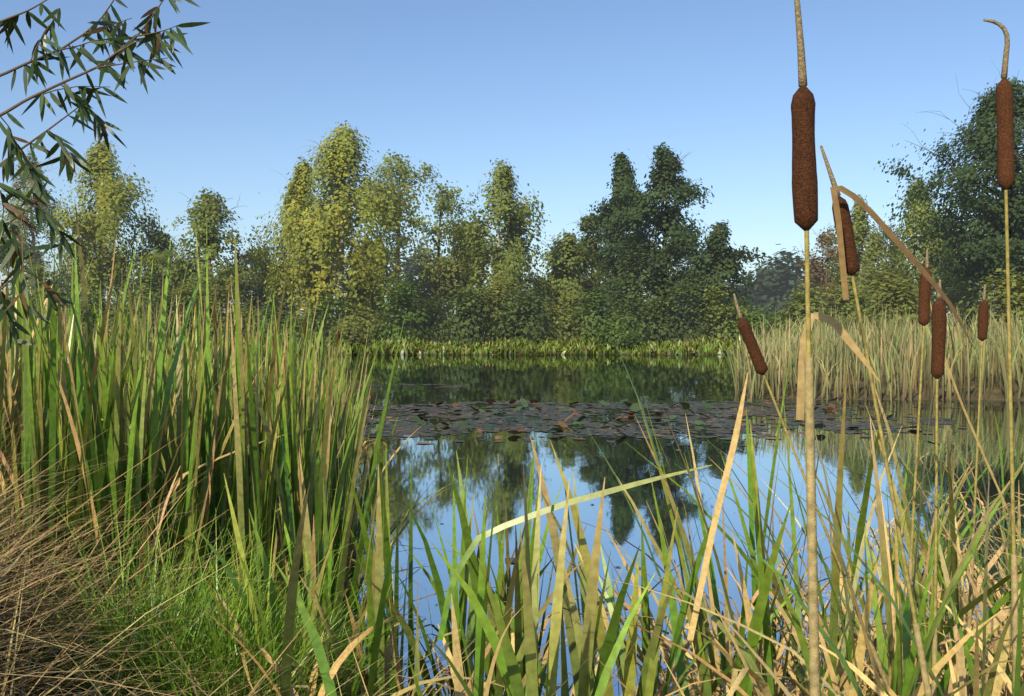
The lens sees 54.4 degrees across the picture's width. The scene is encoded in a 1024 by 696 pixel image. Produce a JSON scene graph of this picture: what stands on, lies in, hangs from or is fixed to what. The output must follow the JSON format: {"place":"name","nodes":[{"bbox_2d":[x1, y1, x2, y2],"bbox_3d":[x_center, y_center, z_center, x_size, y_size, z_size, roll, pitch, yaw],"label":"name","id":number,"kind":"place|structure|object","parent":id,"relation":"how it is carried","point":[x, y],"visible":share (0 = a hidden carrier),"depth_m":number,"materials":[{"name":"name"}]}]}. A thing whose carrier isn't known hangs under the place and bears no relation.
{"place":"outdoors","nodes":[
{"label":"outdoors","id":0,"kind":"place"},
{"bbox_2d":[0,0,210,353],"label":"willow","id":1,"kind":"object","parent":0,"point":[83,113],"depth_m":3.56,"materials":[{"name":"green plant"}]},
{"bbox_2d":[0,65,1023,349],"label":"tree","id":2,"kind":"object","parent":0,"point":[964,266],"depth_m":81.04,"materials":[{"name":"green plant"}]},
{"bbox_2d":[0,0,1023,326],"label":"sky","id":3,"kind":"structure","parent":0,"point":[554,89],"materials":[{"name":"blue"}]},
{"bbox_2d":[6,333,1023,695],"bbox_3d":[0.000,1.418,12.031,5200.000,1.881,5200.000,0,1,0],"label":"terrain","id":4,"kind":"structure","parent":0,"point":[974,391],"depth_m":27.55,"materials":[{"name":"soil"}]},
{"bbox_2d":[0,203,1023,695],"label":"green reeds","id":5,"kind":"object","parent":4,"relation":"on","point":[262,479],"visible":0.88,"depth_m":3.63,"materials":[{"name":"green plant"}]},
{"bbox_2d":[0,186,1023,695],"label":"dry reeds","id":6,"kind":"object","parent":4,"relation":"on","point":[836,346],"visible":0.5,"depth_m":3.32,"materials":[{"name":"beige plant"}]},
{"bbox_2d":[260,190,1018,695],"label":"cattail stems","id":7,"kind":"object","parent":4,"relation":"on","point":[812,548],"visible":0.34,"depth_m":1.90,"materials":[{"name":"beige plant"}]},
{"bbox_2d":[97,355,1023,695],"bbox_3d":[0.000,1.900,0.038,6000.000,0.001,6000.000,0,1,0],"label":"pond water","id":8,"kind":"structure","parent":0,"point":[567,379],"depth_m":13.86,"materials":[{"name":"blue liquid"}]},
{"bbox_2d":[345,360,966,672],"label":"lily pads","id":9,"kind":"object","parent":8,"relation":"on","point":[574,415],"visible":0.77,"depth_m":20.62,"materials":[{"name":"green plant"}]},
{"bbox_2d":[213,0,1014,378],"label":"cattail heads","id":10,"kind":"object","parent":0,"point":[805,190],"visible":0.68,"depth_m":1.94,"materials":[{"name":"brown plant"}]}
]}

